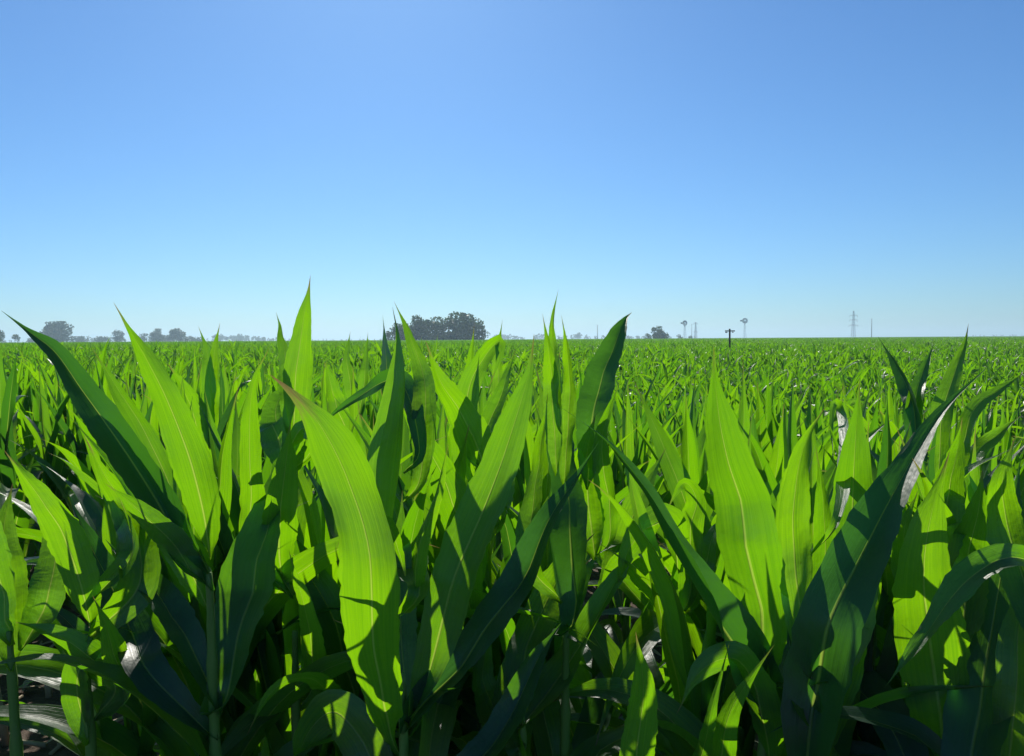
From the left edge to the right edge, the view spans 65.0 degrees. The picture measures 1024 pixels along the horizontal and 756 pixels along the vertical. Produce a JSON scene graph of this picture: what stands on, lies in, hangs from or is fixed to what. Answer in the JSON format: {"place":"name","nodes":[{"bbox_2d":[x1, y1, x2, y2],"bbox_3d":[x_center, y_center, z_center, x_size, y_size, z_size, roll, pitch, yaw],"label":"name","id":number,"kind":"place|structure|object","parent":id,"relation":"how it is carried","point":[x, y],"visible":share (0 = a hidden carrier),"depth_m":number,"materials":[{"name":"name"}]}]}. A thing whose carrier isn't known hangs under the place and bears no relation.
{"place":"outdoors","nodes":[
{"label":"outdoors","id":0,"kind":"place"},
{"bbox_2d":[0,336,1021,755],"bbox_3d":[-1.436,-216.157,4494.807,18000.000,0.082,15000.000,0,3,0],"label":"ground","id":1,"kind":"structure","parent":0,"point":[34,694],"depth_m":3.00,"materials":[{"name":"soil"}]},
{"bbox_2d":[16,355,36,465],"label":"maize plant","id":2,"kind":"object","parent":1,"relation":"on","point":[27,405],"visible":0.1,"depth_m":5.37,"materials":[{"name":"green plant"}]},
{"bbox_2d":[0,344,63,578],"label":"maize plant","id":3,"kind":"object","parent":1,"relation":"on","point":[9,399],"visible":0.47,"depth_m":3.30,"materials":[{"name":"green plant"}]},
{"bbox_2d":[0,483,65,755],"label":"maize plant","id":4,"kind":"object","parent":1,"relation":"on","point":[41,599],"visible":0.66,"depth_m":1.34,"materials":[{"name":"green plant"}]},
{"bbox_2d":[13,366,63,488],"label":"maize plant","id":5,"kind":"object","parent":1,"relation":"on","point":[39,426],"visible":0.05,"depth_m":4.34,"materials":[{"name":"green plant"}]},
{"bbox_2d":[16,367,64,565],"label":"maize plant","id":6,"kind":"object","parent":1,"relation":"on","point":[28,442],"visible":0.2,"depth_m":4.28,"materials":[{"name":"green plant"}]},
{"bbox_2d":[16,357,96,607],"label":"maize plant","id":7,"kind":"object","parent":1,"relation":"on","point":[51,459],"visible":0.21,"depth_m":3.47,"materials":[{"name":"green plant"}]},
{"bbox_2d":[39,321,73,341],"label":"distant tree","id":8,"kind":"object","parent":1,"relation":"on","point":[57,331],"visible":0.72,"depth_m":615.87,"materials":[{"name":"grey plant"}]},
{"bbox_2d":[18,344,104,444],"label":"maize plant","id":9,"kind":"object","parent":1,"relation":"on","point":[46,379],"visible":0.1,"depth_m":5.34,"materials":[{"name":"green plant"}]},
{"bbox_2d":[15,370,111,605],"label":"maize plant","id":10,"kind":"object","parent":1,"relation":"on","point":[69,425],"visible":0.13,"depth_m":3.94,"materials":[{"name":"green plant"}]},
{"bbox_2d":[25,337,115,490],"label":"maize plant","id":11,"kind":"object","parent":1,"relation":"on","point":[71,478],"visible":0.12,"depth_m":3.85,"materials":[{"name":"green plant"}]},
{"bbox_2d":[9,356,140,620],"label":"maize plant","id":12,"kind":"object","parent":1,"relation":"on","point":[61,484],"visible":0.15,"depth_m":3.41,"materials":[{"name":"green plant"}]},
{"bbox_2d":[16,365,142,625],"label":"maize plant","id":13,"kind":"object","parent":1,"relation":"on","point":[73,459],"visible":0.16,"depth_m":2.75,"materials":[{"name":"green plant"}]},
{"bbox_2d":[4,436,160,755],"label":"maize plant","id":14,"kind":"object","parent":1,"relation":"on","point":[134,567],"visible":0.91,"depth_m":1.35,"materials":[{"name":"green plant"}]},
{"bbox_2d":[29,358,152,634],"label":"maize plant","id":15,"kind":"object","parent":1,"relation":"on","point":[88,507],"visible":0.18,"depth_m":2.41,"materials":[{"name":"green plant"}]},
{"bbox_2d":[0,367,300,755],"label":"maize plant","id":16,"kind":"object","parent":1,"relation":"on","point":[63,738],"visible":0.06,"depth_m":1.71,"materials":[{"name":"green plant"}]},
{"bbox_2d":[142,386,158,436],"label":"maize plant","id":17,"kind":"object","parent":1,"relation":"on","point":[153,417],"visible":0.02,"depth_m":2.84,"materials":[{"name":"green plant"}]},
{"bbox_2d":[0,464,305,755],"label":"maize plant","id":18,"kind":"object","parent":1,"relation":"on","point":[149,717],"visible":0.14,"depth_m":1.51,"materials":[{"name":"green plant"}]},
{"bbox_2d":[100,377,244,498],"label":"maize plant","id":19,"kind":"object","parent":1,"relation":"on","point":[223,423],"visible":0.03,"depth_m":2.47,"materials":[{"name":"green plant"}]},
{"bbox_2d":[166,328,188,340],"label":"distant tree","id":20,"kind":"object","parent":1,"relation":"on","point":[178,334],"visible":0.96,"depth_m":687.51,"materials":[{"name":"grey plant"}]},
{"bbox_2d":[168,325,219,460],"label":"maize plant","id":21,"kind":"object","parent":1,"relation":"on","point":[210,376],"visible":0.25,"depth_m":2.16,"materials":[{"name":"green plant"}]},
{"bbox_2d":[97,394,318,755],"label":"maize plant","id":22,"kind":"object","parent":1,"relation":"on","point":[234,709],"visible":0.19,"depth_m":1.58,"materials":[{"name":"green plant"}]},
{"bbox_2d":[0,305,419,755],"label":"maize plant","id":23,"kind":"object","parent":1,"relation":"on","point":[158,482],"visible":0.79,"depth_m":1.32,"materials":[{"name":"green plant"}]},
{"bbox_2d":[153,382,273,752],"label":"maize plant","id":24,"kind":"object","parent":1,"relation":"on","point":[268,467],"visible":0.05,"depth_m":1.93,"materials":[{"name":"green plant"}]},
{"bbox_2d":[0,387,438,755],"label":"maize plant","id":25,"kind":"object","parent":1,"relation":"on","point":[117,738],"visible":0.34,"depth_m":1.48,"materials":[{"name":"green plant"}]},
{"bbox_2d":[219,362,248,417],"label":"maize plant","id":26,"kind":"object","parent":1,"relation":"on","point":[240,404],"visible":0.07,"depth_m":3.89,"materials":[{"name":"green plant"}]},
{"bbox_2d":[157,403,318,755],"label":"maize plant","id":27,"kind":"object","parent":1,"relation":"on","point":[273,655],"visible":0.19,"depth_m":1.59,"materials":[{"name":"green plant"}]},
{"bbox_2d":[219,363,275,461],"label":"maize plant","id":28,"kind":"object","parent":1,"relation":"on","point":[260,403],"visible":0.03,"depth_m":3.31,"materials":[{"name":"green plant"}]},
{"bbox_2d":[171,409,340,755],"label":"maize plant","id":29,"kind":"object","parent":1,"relation":"on","point":[292,621],"visible":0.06,"depth_m":1.59,"materials":[{"name":"green plant"}]},
{"bbox_2d":[249,359,278,400],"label":"maize plant","id":30,"kind":"object","parent":1,"relation":"on","point":[260,380],"visible":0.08,"depth_m":5.28,"materials":[{"name":"green plant"}]},
{"bbox_2d":[221,415,373,755],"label":"maize plant","id":31,"kind":"object","parent":1,"relation":"on","point":[238,733],"visible":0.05,"depth_m":1.41,"materials":[{"name":"green plant"}]},
{"bbox_2d":[237,398,358,755],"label":"maize plant","id":32,"kind":"object","parent":1,"relation":"on","point":[307,544],"visible":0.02,"depth_m":1.86,"materials":[{"name":"green plant"}]},
{"bbox_2d":[155,368,465,755],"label":"maize plant","id":33,"kind":"object","parent":1,"relation":"on","point":[317,529],"visible":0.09,"depth_m":1.68,"materials":[{"name":"green plant"}]},
{"bbox_2d":[161,275,460,755],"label":"maize plant","id":34,"kind":"object","parent":1,"relation":"on","point":[279,434],"visible":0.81,"depth_m":1.44,"materials":[{"name":"green plant"}]},
{"bbox_2d":[0,568,661,754],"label":"crop residue","id":35,"kind":"object","parent":1,"relation":"on","point":[4,735],"depth_m":2.65,"materials":[{"name":"plant"}]},
{"bbox_2d":[312,359,378,493],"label":"maize plant","id":36,"kind":"object","parent":1,"relation":"on","point":[363,411],"visible":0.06,"depth_m":3.84,"materials":[{"name":"green plant"}]},
{"bbox_2d":[324,335,368,428],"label":"maize plant","id":37,"kind":"object","parent":1,"relation":"on","point":[333,388],"visible":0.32,"depth_m":2.71,"materials":[{"name":"green plant"}]},
{"bbox_2d":[349,372,359,444],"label":"maize plant","id":38,"kind":"object","parent":1,"relation":"on","point":[354,411],"visible":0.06,"depth_m":2.38,"materials":[{"name":"green plant"}]},
{"bbox_2d":[380,321,427,394],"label":"maize plant","id":39,"kind":"object","parent":1,"relation":"on","point":[386,357],"visible":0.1,"depth_m":2.27,"materials":[{"name":"green plant"}]},
{"bbox_2d":[402,315,432,339],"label":"grove tree","id":40,"kind":"object","parent":1,"relation":"on","point":[418,325],"visible":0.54,"depth_m":347.52,"materials":[{"name":"green plant"}]},
{"bbox_2d":[334,357,504,755],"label":"maize plant","id":41,"kind":"object","parent":1,"relation":"on","point":[466,693],"visible":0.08,"depth_m":1.52,"materials":[{"name":"green plant"}]},
{"bbox_2d":[392,414,455,755],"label":"maize plant","id":42,"kind":"object","parent":1,"relation":"on","point":[412,525],"visible":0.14,"depth_m":1.33,"materials":[{"name":"green plant"}]},
{"bbox_2d":[271,302,597,755],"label":"maize plant","id":43,"kind":"object","parent":1,"relation":"on","point":[404,679],"visible":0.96,"depth_m":1.23,"materials":[{"name":"green plant"}]},
{"bbox_2d":[423,316,445,339],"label":"grove tree","id":44,"kind":"object","parent":1,"relation":"on","point":[435,325],"visible":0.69,"depth_m":349.29,"materials":[{"name":"green plant"}]},
{"bbox_2d":[347,475,548,679],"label":"maize plant","id":45,"kind":"object","parent":1,"relation":"on","point":[498,656],"visible":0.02,"depth_m":1.63,"materials":[{"name":"green plant"}]},
{"bbox_2d":[416,404,501,755],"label":"maize plant","id":46,"kind":"object","parent":1,"relation":"on","point":[437,738],"visible":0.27,"depth_m":1.36,"materials":[{"name":"green plant"}]},
{"bbox_2d":[403,323,515,755],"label":"maize plant","id":47,"kind":"object","parent":1,"relation":"on","point":[459,401],"visible":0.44,"depth_m":1.48,"materials":[{"name":"green plant"}]},
{"bbox_2d":[448,311,483,339],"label":"grove tree","id":48,"kind":"object","parent":1,"relation":"on","point":[464,322],"visible":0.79,"depth_m":344.71,"materials":[{"name":"green plant"}]},
{"bbox_2d":[310,485,624,755],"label":"maize plant","id":49,"kind":"object","parent":1,"relation":"on","point":[505,635],"visible":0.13,"depth_m":1.63,"materials":[{"name":"green plant"}]},
{"bbox_2d":[293,401,662,755],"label":"maize plant","id":50,"kind":"object","parent":1,"relation":"on","point":[323,587],"visible":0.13,"depth_m":1.58,"materials":[{"name":"green plant"}]},
{"bbox_2d":[437,371,538,552],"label":"maize plant","id":51,"kind":"object","parent":1,"relation":"on","point":[535,428],"visible":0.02,"depth_m":2.87,"materials":[{"name":"green plant"}]},
{"bbox_2d":[491,319,526,560],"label":"maize plant","id":52,"kind":"object","parent":1,"relation":"on","point":[497,376],"visible":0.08,"depth_m":2.37,"materials":[{"name":"green plant"}]},
{"bbox_2d":[0,332,1023,342],"bbox_3d":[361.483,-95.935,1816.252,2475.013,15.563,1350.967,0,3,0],"label":"distant treeline","id":53,"kind":"object","parent":1,"relation":"on","point":[238,337],"visible":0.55,"depth_m":1419.17,"materials":[{"name":"grey plant"}]},
{"bbox_2d":[501,381,533,541],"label":"maize plant","id":54,"kind":"object","parent":1,"relation":"on","point":[517,497],"visible":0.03,"depth_m":3.26,"materials":[{"name":"green plant"}]},
{"bbox_2d":[457,513,591,721],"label":"maize plant","id":55,"kind":"object","parent":1,"relation":"on","point":[508,535],"visible":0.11,"depth_m":1.64,"materials":[{"name":"green plant"}]},
{"bbox_2d":[396,532,687,755],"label":"maize plant","id":56,"kind":"object","parent":1,"relation":"on","point":[530,633],"visible":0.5,"depth_m":1.44,"materials":[{"name":"green plant"}]},
{"bbox_2d":[495,313,664,742],"bbox_3d":[0.132,0.547,1.821,0.411,1.390,0.311,2,3,36],"label":"maize plant","id":57,"kind":"object","parent":1,"relation":"on","point":[605,522],"visible":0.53,"depth_m":1.66,"materials":[{"name":"green plant"}]},
{"bbox_2d":[515,293,649,755],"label":"maize plant","id":58,"kind":"object","parent":1,"relation":"on","point":[551,721],"visible":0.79,"depth_m":1.45,"materials":[{"name":"green plant"}]},
{"bbox_2d":[510,368,664,679],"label":"maize plant","id":59,"kind":"object","parent":1,"relation":"on","point":[540,417],"visible":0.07,"depth_m":2.44,"materials":[{"name":"green plant"}]},
{"bbox_2d":[491,346,717,720],"bbox_3d":[0.093,0.573,2.010,0.974,1.325,0.308,0,3,14],"label":"maize plant","id":60,"kind":"object","parent":1,"relation":"on","point":[546,482],"visible":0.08,"depth_m":1.90,"materials":[{"name":"green plant"}]},
{"bbox_2d":[597,405,648,622],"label":"maize plant","id":61,"kind":"object","parent":1,"relation":"on","point":[618,487],"visible":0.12,"depth_m":3.33,"materials":[{"name":"green plant"}]},
{"bbox_2d":[599,384,683,645],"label":"maize plant","id":62,"kind":"object","parent":1,"relation":"on","point":[617,635],"visible":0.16,"depth_m":2.95,"materials":[{"name":"green plant"}]},
{"bbox_2d":[613,365,673,439],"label":"maize plant","id":63,"kind":"object","parent":1,"relation":"on","point":[619,401],"visible":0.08,"depth_m":4.80,"materials":[{"name":"green plant"}]},
{"bbox_2d":[586,373,712,745],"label":"maize plant","id":64,"kind":"object","parent":1,"relation":"on","point":[645,629],"visible":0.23,"depth_m":1.66,"materials":[{"name":"green plant"}]},
{"bbox_2d":[622,391,680,646],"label":"maize plant","id":65,"kind":"object","parent":1,"relation":"on","point":[664,493],"visible":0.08,"depth_m":3.33,"materials":[{"name":"green plant"}]},
{"bbox_2d":[621,385,681,603],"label":"maize plant","id":66,"kind":"object","parent":1,"relation":"on","point":[648,436],"visible":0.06,"depth_m":3.89,"materials":[{"name":"green plant"}]},
{"bbox_2d":[601,478,721,755],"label":"maize plant","id":67,"kind":"object","parent":1,"relation":"on","point":[689,518],"visible":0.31,"depth_m":1.61,"materials":[{"name":"green plant"}]},
{"bbox_2d":[619,635,705,755],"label":"maize plant","id":68,"kind":"object","parent":1,"relation":"on","point":[639,734],"visible":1,"depth_m":1.00,"materials":[{"name":"green plant"}]},
{"bbox_2d":[615,382,748,506],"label":"maize plant","id":69,"kind":"object","parent":1,"relation":"on","point":[683,420],"visible":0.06,"depth_m":3.40,"materials":[{"name":"green plant"}]},
{"bbox_2d":[664,385,699,554],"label":"maize plant","id":70,"kind":"object","parent":1,"relation":"on","point":[696,420],"visible":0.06,"depth_m":3.81,"materials":[{"name":"green plant"}]},
{"bbox_2d":[656,439,709,742],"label":"maize plant","id":71,"kind":"object","parent":1,"relation":"on","point":[666,686],"visible":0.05,"depth_m":1.76,"materials":[{"name":"green plant"}]},
{"bbox_2d":[588,395,825,667],"bbox_3d":[0.468,0.625,2.360,1.008,1.182,0.284,-1,5,4],"label":"maize plant","id":72,"kind":"object","parent":1,"relation":"on","point":[659,532],"visible":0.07,"depth_m":2.37,"materials":[{"name":"green plant"}]},
{"bbox_2d":[552,344,887,755],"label":"maize plant","id":73,"kind":"object","parent":1,"relation":"on","point":[743,601],"visible":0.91,"depth_m":1.21,"materials":[{"name":"green plant"}]},
{"bbox_2d":[595,368,851,751],"bbox_3d":[0.488,0.597,1.816,0.856,1.290,0.379,-1,3,-4],"label":"maize plant","id":74,"kind":"object","parent":1,"relation":"on","point":[673,468],"visible":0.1,"depth_m":1.83,"materials":[{"name":"green plant"}]},
{"bbox_2d":[570,415,893,755],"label":"maize plant","id":75,"kind":"object","parent":1,"relation":"on","point":[746,733],"visible":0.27,"depth_m":1.46,"materials":[{"name":"green plant"}]},
{"bbox_2d":[601,374,892,617],"bbox_3d":[0.583,0.603,1.989,0.809,1.254,0.468,-2,3,-27],"label":"maize plant","id":76,"kind":"object","parent":1,"relation":"on","point":[765,470],"visible":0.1,"depth_m":1.84,"materials":[{"name":"green plant"}]},
{"bbox_2d":[750,393,783,483],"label":"maize plant","id":77,"kind":"object","parent":1,"relation":"on","point":[776,463],"visible":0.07,"depth_m":2.27,"materials":[{"name":"green plant"}]},
{"bbox_2d":[710,394,838,522],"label":"maize plant","id":78,"kind":"object","parent":1,"relation":"on","point":[828,446],"visible":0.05,"depth_m":2.66,"materials":[{"name":"green plant"}]},
{"bbox_2d":[746,368,810,445],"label":"maize plant","id":79,"kind":"object","parent":1,"relation":"on","point":[800,401],"visible":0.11,"depth_m":3.97,"materials":[{"name":"green plant"}]},
{"bbox_2d":[755,367,802,462],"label":"maize plant","id":80,"kind":"object","parent":1,"relation":"on","point":[765,431],"visible":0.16,"depth_m":3.34,"materials":[{"name":"green plant"}]},
{"bbox_2d":[574,431,992,755],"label":"maize plant","id":81,"kind":"object","parent":1,"relation":"on","point":[679,656],"visible":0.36,"depth_m":1.42,"materials":[{"name":"green plant"}]},
{"bbox_2d":[658,396,936,706],"bbox_3d":[0.645,0.633,1.722,0.801,1.222,0.365,1,3,24],"label":"maize plant","id":82,"kind":"object","parent":1,"relation":"on","point":[889,608],"visible":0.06,"depth_m":1.66,"materials":[{"name":"green plant"}]},
{"bbox_2d":[698,504,897,747],"bbox_3d":[0.667,0.689,1.520,0.724,1.124,0.334,0,3,5],"label":"maize plant","id":83,"kind":"object","parent":1,"relation":"on","point":[884,670],"visible":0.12,"depth_m":1.45,"materials":[{"name":"green plant"}]},
{"bbox_2d":[619,365,989,755],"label":"maize plant","id":84,"kind":"object","parent":1,"relation":"on","point":[830,604],"visible":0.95,"depth_m":1.19,"materials":[{"name":"green plant"}]},
{"bbox_2d":[799,394,830,451],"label":"maize plant","id":85,"kind":"object","parent":1,"relation":"on","point":[819,425],"visible":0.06,"depth_m":3.82,"materials":[{"name":"green plant"}]},
{"bbox_2d":[794,383,836,437],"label":"maize plant","id":86,"kind":"object","parent":1,"relation":"on","point":[802,428],"visible":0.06,"depth_m":4.41,"materials":[{"name":"green plant"}]},
{"bbox_2d":[756,563,898,755],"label":"maize plant","id":87,"kind":"object","parent":1,"relation":"on","point":[884,596],"visible":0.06,"depth_m":1.56,"materials":[{"name":"green plant"}]},
{"bbox_2d":[658,428,1021,667],"bbox_3d":[0.767,0.651,1.644,1.017,1.193,0.287,-1,-1,22],"label":"maize plant","id":88,"kind":"object","parent":1,"relation":"on","point":[931,472],"visible":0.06,"depth_m":1.68,"materials":[{"name":"green plant"}]},
{"bbox_2d":[798,387,925,470],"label":"maize plant","id":89,"kind":"object","parent":1,"relation":"on","point":[873,441],"visible":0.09,"depth_m":2.70,"materials":[{"name":"green plant"}]},
{"bbox_2d":[877,393,905,675],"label":"maize plant","id":90,"kind":"object","parent":1,"relation":"on","point":[885,461],"visible":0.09,"depth_m":1.62,"materials":[{"name":"green plant"}]},
{"bbox_2d":[770,436,1023,755],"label":"maize plant","id":91,"kind":"object","parent":1,"relation":"on","point":[983,721],"visible":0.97,"depth_m":1.18,"materials":[{"name":"green plant"}]},
{"bbox_2d":[834,378,959,460],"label":"maize plant","id":92,"kind":"object","parent":1,"relation":"on","point":[890,409],"visible":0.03,"depth_m":3.40,"materials":[{"name":"green plant"}]},
{"bbox_2d":[878,387,926,437],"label":"maize plant","id":93,"kind":"object","parent":1,"relation":"on","point":[896,418],"visible":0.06,"depth_m":3.92,"materials":[{"name":"green plant"}]},
{"bbox_2d":[880,372,927,468],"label":"maize plant","id":94,"kind":"object","parent":1,"relation":"on","point":[893,430],"visible":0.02,"depth_m":2.76,"materials":[{"name":"green plant"}]},
{"bbox_2d":[880,340,932,516],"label":"maize plant","id":95,"kind":"object","parent":1,"relation":"on","point":[912,396],"visible":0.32,"depth_m":1.82,"materials":[{"name":"green plant"}]},
{"bbox_2d":[874,425,978,688],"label":"maize plant","id":96,"kind":"object","parent":1,"relation":"on","point":[896,681],"visible":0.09,"depth_m":1.51,"materials":[{"name":"green plant"}]},
{"bbox_2d":[878,465,976,514],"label":"maize plant","id":97,"kind":"object","parent":1,"relation":"on","point":[971,486],"visible":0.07,"depth_m":1.52,"materials":[{"name":"green plant"}]},
{"bbox_2d":[859,420,1006,755],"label":"maize plant","id":98,"kind":"object","parent":1,"relation":"on","point":[931,549],"visible":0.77,"depth_m":1.22,"materials":[{"name":"green plant"}]},
{"bbox_2d":[895,425,1023,755],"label":"maize plant","id":99,"kind":"object","parent":1,"relation":"on","point":[924,484],"visible":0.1,"depth_m":1.30,"materials":[{"name":"green plant"}]},
{"bbox_2d":[928,415,1023,494],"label":"maize plant","id":100,"kind":"object","parent":1,"relation":"on","point":[988,455],"visible":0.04,"depth_m":2.85,"materials":[{"name":"green plant"}]},
{"bbox_2d":[929,324,1023,489],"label":"maize plant","id":101,"kind":"object","parent":1,"relation":"on","point":[948,387],"visible":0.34,"depth_m":1.77,"materials":[{"name":"green plant"}]},
{"bbox_2d":[962,389,1014,458],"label":"maize plant","id":102,"kind":"object","parent":1,"relation":"on","point":[991,425],"visible":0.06,"depth_m":3.33,"materials":[{"name":"green plant"}]},
{"bbox_2d":[997,400,1023,476],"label":"maize plant","id":103,"kind":"object","parent":1,"relation":"on","point":[1006,441],"visible":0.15,"depth_m":3.87,"materials":[{"name":"green plant"}]},
{"bbox_2d":[0,0,1023,341],"label":"sky","id":104,"kind":"structure","parent":0,"point":[790,168],"materials":[{"name":"blue"}]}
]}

